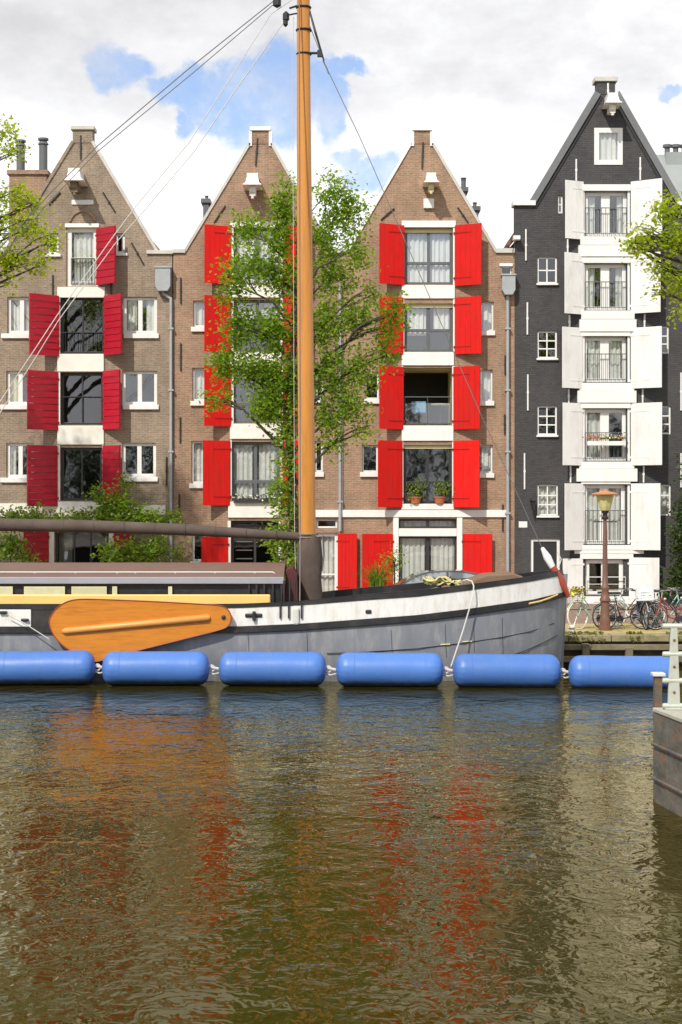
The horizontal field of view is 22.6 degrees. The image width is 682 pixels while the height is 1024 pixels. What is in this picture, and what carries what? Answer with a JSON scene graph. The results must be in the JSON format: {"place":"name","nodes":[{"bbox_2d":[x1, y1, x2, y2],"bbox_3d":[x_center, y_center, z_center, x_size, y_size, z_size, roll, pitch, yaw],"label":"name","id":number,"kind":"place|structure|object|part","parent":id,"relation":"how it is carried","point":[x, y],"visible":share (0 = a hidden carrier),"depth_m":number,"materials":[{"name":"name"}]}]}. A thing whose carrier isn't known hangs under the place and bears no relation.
{"place":"outdoors","nodes":[
{"label":"outdoors","id":0,"kind":"place"},
{"bbox_2d":[0,666,681,1023],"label":"water","id":1,"kind":"structure","parent":0,"point":[324,852],"depth_m":19.36,"materials":[{"name":"brown liquid"}]},
{"bbox_2d":[0,650,101,684],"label":"inflatable fender","id":2,"kind":"object","parent":1,"relation":"on","point":[74,667],"visible":1,"depth_m":38.40,"materials":[{"name":"blue plastic"}]},
{"bbox_2d":[102,651,218,685],"bbox_3d":[-4.064,3.540,38.622,2.680,0.781,0.781,0,-1,-1],"label":"inflatable fender","id":3,"kind":"object","parent":1,"relation":"on","point":[146,668],"visible":1,"depth_m":38.30,"materials":[{"name":"blue plastic"}]},
{"bbox_2d":[219,651,335,685],"bbox_3d":[-1.421,3.542,38.518,2.680,0.781,0.781,0,-2,1],"label":"inflatable fender","id":4,"kind":"object","parent":1,"relation":"on","point":[244,668],"visible":1,"depth_m":38.20,"materials":[{"name":"blue plastic"}]},
{"bbox_2d":[0,0,569,680],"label":"sailing barge","id":5,"kind":"object","parent":1,"relation":"on","point":[212,612],"visible":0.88,"depth_m":39.85,"materials":[{"name":"grey paint"}]},
{"bbox_2d":[422,576,460,585],"bbox_3d":[2.368,1.621,40.127,0.932,0.231,0.297,0,0,0],"label":"rope coil","id":6,"kind":"object","parent":5,"relation":"on","point":[430,581],"visible":0.99,"depth_m":40.06,"materials":[{"name":"beige fabric"}]},
{"bbox_2d":[451,579,473,666],"bbox_3d":[2.836,2.550,39.337,0.393,1.989,0.772,0,0,25],"label":"mooring rope","id":7,"kind":"object","parent":5,"relation":"hanging from","point":[466,617],"visible":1,"depth_m":39.26,"materials":[{"name":"white fabric"}]},
{"bbox_2d":[336,652,452,686],"bbox_3d":[1.224,3.555,38.418,2.680,0.781,0.781,0,0,1],"label":"inflatable fender","id":8,"kind":"object","parent":1,"relation":"on","point":[363,669],"visible":1,"depth_m":38.10,"materials":[{"name":"blue plastic"}]},
{"bbox_2d":[452,654,568,686],"bbox_3d":[3.845,3.578,38.322,2.680,0.781,0.781,1,1,-1],"label":"inflatable fender","id":9,"kind":"object","parent":1,"relation":"on","point":[507,670],"visible":0.98,"depth_m":37.99,"materials":[{"name":"blue plastic"}]},
{"bbox_2d":[568,655,668,687],"bbox_3d":[6.306,3.610,38.220,2.431,0.781,0.781,1,2,0],"label":"inflatable fender","id":10,"kind":"object","parent":1,"relation":"on","point":[592,671],"visible":0.78,"depth_m":37.89,"materials":[{"name":"blue plastic"}]},
{"bbox_2d":[651,672,681,816],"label":"boat","id":11,"kind":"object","parent":1,"relation":"in","point":[666,744],"depth_m":22.56,"materials":[{"name":"grey wood"}]},
{"bbox_2d":[662,623,681,709],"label":"railing","id":12,"kind":"object","parent":11,"relation":"on","point":[673,680],"visible":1,"depth_m":22.87,"materials":[{"name":"white metal"}]},
{"bbox_2d":[0,0,681,513],"label":"sky","id":13,"kind":"structure","parent":0,"point":[501,86],"materials":[{"name":"white"}]},
{"bbox_2d":[357,560,400,586],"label":"ornamental grass","id":14,"kind":"object","parent":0,"point":[376,579],"depth_m":56.70,"materials":[{"name":"green plant"}]},
{"bbox_2d":[342,514,679,609],"bbox_3d":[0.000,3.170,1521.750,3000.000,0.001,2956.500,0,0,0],"label":"ground","id":15,"kind":"structure","parent":0,"point":[566,609],"depth_m":55.49,"materials":[{"name":"grey stone"}]},
{"bbox_2d":[0,126,173,562],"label":"brick house","id":16,"kind":"structure","parent":15,"relation":"on","point":[89,403],"depth_m":58.40,"materials":[{"name":"brick"}]},
{"bbox_2d":[0,371,33,409],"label":"window","id":17,"kind":"structure","parent":16,"relation":"in","point":[16,402],"depth_m":58.50,"materials":[{"name":"white paint"}]},
{"bbox_2d":[0,443,33,482],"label":"window","id":18,"kind":"structure","parent":16,"relation":"in","point":[12,477],"depth_m":58.50,"materials":[{"name":"white paint"}]},
{"bbox_2d":[1,297,35,337],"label":"window","id":19,"kind":"structure","parent":16,"relation":"in","point":[18,305],"depth_m":58.50,"materials":[{"name":"white paint"}]},
{"bbox_2d":[45,234,60,256],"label":"window","id":20,"kind":"structure","parent":16,"relation":"in","point":[56,254],"depth_m":58.32,"materials":[{"name":"white paint"}]},
{"bbox_2d":[61,448,101,500],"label":"window","id":21,"kind":"structure","parent":16,"relation":"in","point":[81,468],"depth_m":58.62,"materials":[{"name":"glass"}]},
{"bbox_2d":[61,373,102,424],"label":"window","id":22,"kind":"structure","parent":16,"relation":"in","point":[73,409],"depth_m":58.62,"materials":[{"name":"glass"}]},
{"bbox_2d":[67,228,97,285],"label":"window","id":23,"kind":"structure","parent":16,"relation":"in","point":[84,245],"depth_m":58.63,"materials":[{"name":"white paint"}]},
{"bbox_2d":[61,298,103,353],"bbox_3d":[-8.857,-6.392,58.620,1.492,1.947,0.080,0,0,0],"label":"window","id":24,"kind":"structure","parent":16,"relation":"in","point":[84,314],"depth_m":58.62,"materials":[{"name":"glass"}]},
{"bbox_2d":[56,532,108,562],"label":"window","id":25,"kind":"structure","parent":16,"relation":"in","point":[71,547],"depth_m":58.64,"materials":[{"name":"glass"}]},
{"bbox_2d":[116,234,127,255],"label":"window","id":26,"kind":"structure","parent":16,"relation":"in","point":[118,253],"depth_m":58.50,"materials":[{"name":"white paint"}]},
{"bbox_2d":[122,443,157,481],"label":"window","id":27,"kind":"structure","parent":16,"relation":"in","point":[139,477],"depth_m":58.50,"materials":[{"name":"white paint"}]},
{"bbox_2d":[122,371,158,409],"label":"window","id":28,"kind":"structure","parent":16,"relation":"in","point":[139,405],"depth_m":58.50,"materials":[{"name":"white paint"}]},
{"bbox_2d":[123,297,158,337],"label":"window","id":29,"kind":"structure","parent":16,"relation":"in","point":[129,303],"depth_m":58.50,"materials":[{"name":"white paint"}]},
{"bbox_2d":[173,127,356,591],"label":"brick house","id":30,"kind":"structure","parent":15,"relation":"on","point":[221,458],"depth_m":58.40,"materials":[{"name":"brown brick"}]},
{"bbox_2d":[189,441,202,487],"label":"window","id":31,"kind":"structure","parent":30,"relation":"in","point":[196,446],"depth_m":58.64,"materials":[{"name":"white paint"}]},
{"bbox_2d":[190,368,203,405],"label":"window","id":32,"kind":"structure","parent":30,"relation":"in","point":[197,376],"depth_m":58.62,"materials":[{"name":"white paint"}]},
{"bbox_2d":[191,301,203,331],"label":"window","id":33,"kind":"structure","parent":30,"relation":"in","point":[198,306],"depth_m":58.63,"materials":[{"name":"white paint"}]},
{"bbox_2d":[190,536,204,562],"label":"window","id":34,"kind":"structure","parent":30,"relation":"in","point":[194,560],"depth_m":58.50,"materials":[{"name":"white paint"}]},
{"bbox_2d":[232,493,275,502],"bbox_3d":[-2.942,-0.492,58.247,1.649,0.336,0.268,0,0,0],"label":"flower box","id":35,"kind":"object","parent":30,"relation":"attached to","point":[261,499],"visible":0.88,"depth_m":58.22,"materials":[{"name":"paint"}]},
{"bbox_2d":[231,521,277,562],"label":"window","id":36,"kind":"structure","parent":30,"relation":"in","point":[243,550],"depth_m":58.64,"materials":[{"name":"glass"}]},
{"bbox_2d":[232,442,278,500],"bbox_3d":[-2.936,-1.395,58.660,1.655,2.012,0.200,0,0,0],"label":"window","id":37,"kind":"structure","parent":30,"relation":"in","point":[242,481],"depth_m":58.72,"materials":[{"name":"grey paint"}]},
{"bbox_2d":[234,368,278,422],"bbox_3d":[-2.904,-3.991,58.600,1.590,1.882,0.080,0,0,0],"label":"window","id":38,"kind":"structure","parent":30,"relation":"in","point":[240,403],"depth_m":58.56,"materials":[{"name":"grey paint"}]},
{"bbox_2d":[234,228,279,283],"bbox_3d":[-2.871,-8.760,58.660,1.590,1.947,0.199,0,0,0],"label":"window","id":39,"kind":"structure","parent":30,"relation":"in","point":[240,249],"depth_m":58.70,"materials":[{"name":"grey paint"}]},
{"bbox_2d":[234,300,279,351],"bbox_3d":[-2.871,-6.375,58.660,1.590,1.784,0.200,0,0,0],"label":"window","id":40,"kind":"structure","parent":30,"relation":"in","point":[264,303],"depth_m":58.70,"materials":[{"name":"grey paint"}]},
{"bbox_2d":[315,441,323,476],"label":"window","id":41,"kind":"structure","parent":30,"relation":"in","point":[318,473],"depth_m":58.50,"materials":[{"name":"white paint"}]},
{"bbox_2d":[316,519,336,527],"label":"window","id":42,"kind":"structure","parent":30,"relation":"in","point":[320,523],"depth_m":58.50,"materials":[{"name":"white paint"}]},
{"bbox_2d":[316,533,337,591],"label":"window","id":43,"kind":"structure","parent":30,"relation":"in","point":[329,578],"depth_m":58.64,"materials":[{"name":"white fabric"}]},
{"bbox_2d":[342,126,515,587],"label":"brick house","id":44,"kind":"structure","parent":15,"relation":"on","point":[465,266],"depth_m":58.40,"materials":[{"name":"brown brick"}]},
{"bbox_2d":[360,445,377,476],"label":"window","id":45,"kind":"structure","parent":44,"relation":"in","point":[369,455],"depth_m":58.54,"materials":[{"name":"white paint"}]},
{"bbox_2d":[364,372,378,403],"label":"window","id":46,"kind":"structure","parent":44,"relation":"in","point":[374,397],"depth_m":58.54,"materials":[{"name":"white paint"}]},
{"bbox_2d":[404,478,428,503],"bbox_3d":[2.500,-0.692,58.387,1.270,0.930,0.828,0,0,0],"label":"flower pot","id":47,"kind":"object","parent":44,"relation":"on","point":[415,500],"visible":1,"depth_m":58.30,"materials":[{"name":"ceramic"}]},
{"bbox_2d":[411,401,425,424],"bbox_3d":[2.693,-3.410,59.020,0.500,0.850,0.480,0,0,0],"label":"chair","id":48,"kind":"object","parent":44,"relation":"on","point":[418,407],"visible":0.88,"depth_m":59.22,"materials":[{"name":"blue fabric"}]},
{"bbox_2d":[399,519,455,527],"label":"window","id":49,"kind":"structure","parent":44,"relation":"in","point":[403,523],"depth_m":58.63,"materials":[{"name":"glass"}]},
{"bbox_2d":[399,537,455,580],"bbox_3d":[2.969,1.992,58.600,1.979,2.296,0.200,0,0,0],"label":"window","id":50,"kind":"structure","parent":44,"relation":"in","point":[442,548],"depth_m":58.66,"materials":[{"name":"fabric"}]},
{"bbox_2d":[404,449,451,502],"bbox_3d":[2.969,-1.298,58.600,1.655,2.012,0.080,0,0,0],"label":"window","id":51,"kind":"structure","parent":44,"relation":"in","point":[431,465],"depth_m":58.60,"materials":[{"name":"glass"}]},
{"bbox_2d":[405,233,452,283],"bbox_3d":[3.001,-8.744,58.659,1.655,1.914,0.198,0,0,0],"label":"window","id":52,"kind":"structure","parent":44,"relation":"in","point":[432,253],"depth_m":58.72,"materials":[{"name":"grey paint"}]},
{"bbox_2d":[405,308,452,351],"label":"window","id":53,"kind":"structure","parent":44,"relation":"in","point":[445,315],"depth_m":58.70,"materials":[{"name":"grey paint"}]},
{"bbox_2d":[431,404,449,424],"bbox_3d":[3.439,-3.360,59.100,0.660,0.750,0.660,0,0,0],"label":"cafe table","id":54,"kind":"object","parent":44,"relation":"on","point":[439,405],"visible":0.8,"depth_m":59.07,"materials":[{"name":"grey metal"}]},
{"bbox_2d":[433,478,451,503],"bbox_3d":[3.544,-0.733,58.382,0.889,0.901,0.780,0,0,0],"label":"flower pot","id":55,"kind":"object","parent":44,"relation":"on","point":[439,500],"visible":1,"depth_m":58.30,"materials":[{"name":"ceramic"}]},
{"bbox_2d":[480,370,493,405],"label":"window","id":56,"kind":"structure","parent":44,"relation":"in","point":[486,401],"depth_m":58.63,"materials":[{"name":"white paint"}]},
{"bbox_2d":[480,445,493,477],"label":"window","id":57,"kind":"structure","parent":44,"relation":"in","point":[485,473],"depth_m":58.64,"materials":[{"name":"white paint"}]},
{"bbox_2d":[482,302,494,335],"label":"window","id":58,"kind":"structure","parent":44,"relation":"in","point":[488,306],"depth_m":58.63,"materials":[{"name":"white paint"}]},
{"bbox_2d":[501,267,510,273],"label":"window","id":59,"kind":"structure","parent":44,"relation":"in","point":[504,270],"depth_m":58.54,"materials":[{"name":"white paint"}]},
{"bbox_2d":[504,76,681,603],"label":"brick house","id":60,"kind":"structure","parent":15,"relation":"on","point":[598,347],"depth_m":58.40,"materials":[{"name":"brick"}]},
{"bbox_2d":[534,541,556,571],"bbox_3d":[7.000,2.073,58.505,0.795,2.134,0.090,0,0,0],"label":"door","id":61,"kind":"structure","parent":60,"relation":"in","point":[540,564],"depth_m":58.49,"materials":[{"name":"grey wood"}]},
{"bbox_2d":[536,257,557,284],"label":"window","id":62,"kind":"structure","parent":60,"relation":"in","point":[546,266],"depth_m":58.50,"materials":[{"name":"white paint"}]},
{"bbox_2d":[536,331,557,359],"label":"window","id":63,"kind":"structure","parent":60,"relation":"in","point":[546,340],"depth_m":58.47,"materials":[{"name":"white paint"}]},
{"bbox_2d":[536,406,557,436],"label":"window","id":64,"kind":"structure","parent":60,"relation":"in","point":[546,415],"depth_m":58.50,"materials":[{"name":"white paint"}]},
{"bbox_2d":[536,485,558,517],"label":"window","id":65,"kind":"structure","parent":60,"relation":"in","point":[547,495],"depth_m":58.60,"materials":[{"name":"white paint"}]},
{"bbox_2d":[558,196,562,212],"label":"window","id":66,"kind":"structure","parent":60,"relation":"in","point":[560,198],"depth_m":58.46,"materials":[{"name":"white paint"}]},
{"bbox_2d":[582,432,625,445],"bbox_3d":[9.028,-2.504,58.220,1.622,0.466,0.406,0,0,0],"label":"flower box","id":67,"kind":"object","parent":60,"relation":"attached to","point":[606,443],"visible":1,"depth_m":58.13,"materials":[{"name":"white paint"}]},
{"bbox_2d":[586,559,622,594],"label":"window","id":68,"kind":"structure","parent":60,"relation":"in","point":[593,567],"depth_m":58.54,"materials":[{"name":"white paint"}]},
{"bbox_2d":[585,485,624,543],"bbox_3d":[9.020,0.081,58.620,1.428,2.044,0.200,0,0,0],"label":"balcony door","id":69,"kind":"structure","parent":60,"relation":"in","point":[591,503],"depth_m":58.66,"materials":[{"name":"white paint"}]},
{"bbox_2d":[585,264,625,309],"bbox_3d":[9.052,-7.706,58.619,1.428,1.590,0.199,0,0,0],"label":"balcony door","id":70,"kind":"structure","parent":60,"relation":"in","point":[589,268],"depth_m":58.53,"materials":[{"name":"white paint"}]},
{"bbox_2d":[585,337,625,381],"bbox_3d":[9.036,-5.224,58.620,1.460,1.557,0.200,0,0,0],"label":"balcony door","id":71,"kind":"structure","parent":60,"relation":"in","point":[610,346],"depth_m":58.64,"materials":[{"name":"white paint"}]},
{"bbox_2d":[585,409,625,460],"bbox_3d":[9.036,-2.644,58.619,1.460,1.784,0.198,0,0,0],"label":"balcony door","id":72,"kind":"structure","parent":60,"relation":"in","point":[596,420],"depth_m":58.53,"materials":[{"name":"white paint"}]},
{"bbox_2d":[585,192,626,235],"bbox_3d":[9.068,-10.204,58.613,1.460,1.525,0.186,0,0,0],"label":"balcony door","id":73,"kind":"structure","parent":60,"relation":"in","point":[589,196],"depth_m":58.53,"materials":[{"name":"white paint"}]},
{"bbox_2d":[594,128,622,164],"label":"window","id":74,"kind":"structure","parent":60,"relation":"in","point":[608,148],"depth_m":58.37,"materials":[{"name":"white paint"}]},
{"bbox_2d":[662,326,668,353],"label":"window","id":75,"kind":"structure","parent":60,"relation":"in","point":[665,329],"depth_m":58.50,"materials":[{"name":"white paint"}]},
{"bbox_2d":[661,485,670,515],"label":"window","id":76,"kind":"structure","parent":60,"relation":"in","point":[665,489],"depth_m":58.60,"materials":[{"name":"white paint"}]},
{"bbox_2d":[662,406,670,433],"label":"window","id":77,"kind":"structure","parent":60,"relation":"in","point":[666,410],"depth_m":58.50,"materials":[{"name":"white paint"}]},
{"bbox_2d":[565,623,662,623],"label":"kerb","id":78,"kind":"structure","parent":15,"relation":"on","point":[599,623],"depth_m":47.91,"materials":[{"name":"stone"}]},
{"bbox_2d":[563,633,681,665],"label":"quay wall","id":79,"kind":"structure","parent":15,"relation":"on","point":[623,644],"depth_m":43.39,"materials":[{"name":"wood"}]},
{"bbox_2d":[568,625,575,634],"bbox_3d":[5.899,3.055,43.620,0.200,0.330,0.195,0,0,0],"label":"bollard","id":80,"kind":"object","parent":79,"relation":"on","point":[571,627],"visible":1,"depth_m":43.56,"materials":[{"name":"white metal"}]},
{"bbox_2d":[565,631,681,642],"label":"grass","id":81,"kind":"structure","parent":79,"relation":"on","point":[599,632],"depth_m":43.47,"materials":[{"name":"green plant"}]},
{"bbox_2d":[565,624,681,633],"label":"pavement","id":82,"kind":"structure","parent":0,"point":[625,628],"depth_m":45.61,"materials":[{"name":"beige stone"}]},
{"bbox_2d":[0,113,68,298],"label":"street tree","id":83,"kind":"object","parent":82,"relation":"on","point":[11,265],"visible":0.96,"depth_m":45.43,"materials":[{"name":"green plant"}]},
{"bbox_2d":[256,420,298,579],"bbox_3d":[-1.541,0.332,45.956,1.451,5.616,1.387,0,0,0],"label":"climbing vine","id":84,"kind":"object","parent":82,"relation":"on","point":[284,489],"visible":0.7,"depth_m":45.82,"materials":[{"name":"green plant"}]},
{"bbox_2d":[187,164,419,565],"bbox_3d":[-0.996,-3.151,46.416,6.315,12.585,2.846,0,0,0],"label":"street tree","id":85,"kind":"object","parent":82,"relation":"on","point":[271,325],"visible":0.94,"depth_m":46.08,"materials":[{"name":"green plant"}]},
{"bbox_2d":[567,586,625,629],"bbox_3d":[6.819,2.549,45.734,1.831,1.188,0.616,0,-3,-20],"label":"bicycle","id":86,"kind":"object","parent":82,"relation":"on","point":[574,591],"visible":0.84,"depth_m":45.59,"materials":[{"name":"silver metal"}]},
{"bbox_2d":[591,489,618,630],"bbox_3d":[7.009,1.265,45.300,0.720,3.750,0.720,0,0,0],"label":"street lamp","id":87,"kind":"object","parent":82,"relation":"on","point":[605,497],"visible":1,"depth_m":45.22,"materials":[{"name":"metal"}]},
{"bbox_2d":[592,589,655,628],"bbox_3d":[7.521,2.606,45.576,1.730,1.074,0.616,0,-3,-12],"label":"bicycle","id":88,"kind":"object","parent":82,"relation":"on","point":[615,618],"visible":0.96,"depth_m":45.55,"materials":[{"name":"black metal"}]},
{"bbox_2d":[610,588,664,627],"bbox_3d":[7.971,2.606,46.523,1.812,1.074,0.616,0,-3,30],"label":"bicycle","id":89,"kind":"object","parent":82,"relation":"on","point":[635,616],"visible":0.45,"depth_m":46.44,"materials":[{"name":"silver metal"}]},
{"bbox_2d":[635,588,654,629],"bbox_3d":[8.163,2.591,45.901,0.616,1.102,1.819,-2,0,8],"label":"bicycle","id":90,"kind":"object","parent":82,"relation":"on","point":[643,592],"visible":0.82,"depth_m":45.18,"materials":[{"name":"metal"}]},
{"bbox_2d":[614,189,681,328],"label":"street tree","id":91,"kind":"object","parent":82,"relation":"on","point":[667,244],"visible":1,"depth_m":44.93,"materials":[{"name":"green plant"}]},
{"bbox_2d":[640,588,661,628],"bbox_3d":[8.467,2.606,46.317,0.616,1.074,1.802,-3,-1,25],"label":"bicycle","id":92,"kind":"object","parent":82,"relation":"on","point":[641,607],"visible":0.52,"depth_m":45.98,"materials":[{"name":"black metal"}]},
{"bbox_2d":[638,587,681,624],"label":"bicycle","id":93,"kind":"object","parent":82,"relation":"on","point":[680,600],"visible":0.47,"depth_m":46.74,"materials":[{"name":"metal"}]},
{"bbox_2d":[643,590,681,629],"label":"bicycle","id":94,"kind":"object","parent":82,"relation":"on","point":[678,619],"visible":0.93,"depth_m":45.37,"materials":[{"name":"metal"}]},
{"bbox_2d":[651,588,680,626],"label":"bicycle","id":95,"kind":"object","parent":82,"relation":"on","point":[671,605],"visible":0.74,"depth_m":46.26,"materials":[{"name":"metal"}]},
{"bbox_2d":[565,610,681,622],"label":"road","id":96,"kind":"structure","parent":0,"point":[573,616],"depth_m":51.61,"materials":[{"name":"grey asphalt"}]},
{"bbox_2d":[394,569,479,584],"bbox_3d":[2.753,2.435,50.190,4.245,1.470,2.080,0,0,0],"label":"parked car","id":97,"kind":"object","parent":96,"relation":"on","point":[415,577],"visible":0.02,"depth_m":49.56,"materials":[{"name":"grey paint"}]},
{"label":"side window","id":98,"kind":"part","parent":97,"relation":"part of","materials":[{"name":"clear glass"}]},
{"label":"side window","id":99,"kind":"part","parent":97,"relation":"part of","materials":[{"name":"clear glass"}]},
{"bbox_2d":[566,604,681,608],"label":"pavement","id":100,"kind":"structure","parent":0,"point":[574,606],"depth_m":56.64,"materials":[{"name":"grey stone"}]},
{"bbox_2d":[0,494,87,562],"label":"bush","id":101,"kind":"object","parent":100,"relation":"on","point":[9,545],"visible":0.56,"depth_m":56.75,"materials":[{"name":"green plant"}]},
{"bbox_2d":[75,471,192,562],"bbox_3d":[-6.965,0.876,56.909,4.034,4.534,1.879,0,0,0],"label":"bush","id":102,"kind":"object","parent":100,"relation":"on","point":[117,509],"visible":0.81,"depth_m":56.75,"materials":[{"name":"green plant"}]},
{"bbox_2d":[377,541,409,583],"bbox_3d":[1.737,2.049,56.802,1.078,2.182,0.902,0,0,13],"label":"shrub","id":103,"kind":"object","parent":100,"relation":"on","point":[394,560],"visible":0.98,"depth_m":56.77,"materials":[{"name":"green plant"}]},
{"bbox_2d":[649,455,681,603],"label":"climbing vine","id":104,"kind":"object","parent":100,"relation":"on","point":[675,573],"visible":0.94,"depth_m":57.34,"materials":[{"name":"green plant"}]},
{"bbox_2d":[657,144,681,198],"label":"slate roofed house","id":105,"kind":"structure","parent":0,"point":[671,162],"depth_m":64.00,"materials":[{"name":"white paint"}]}
]}

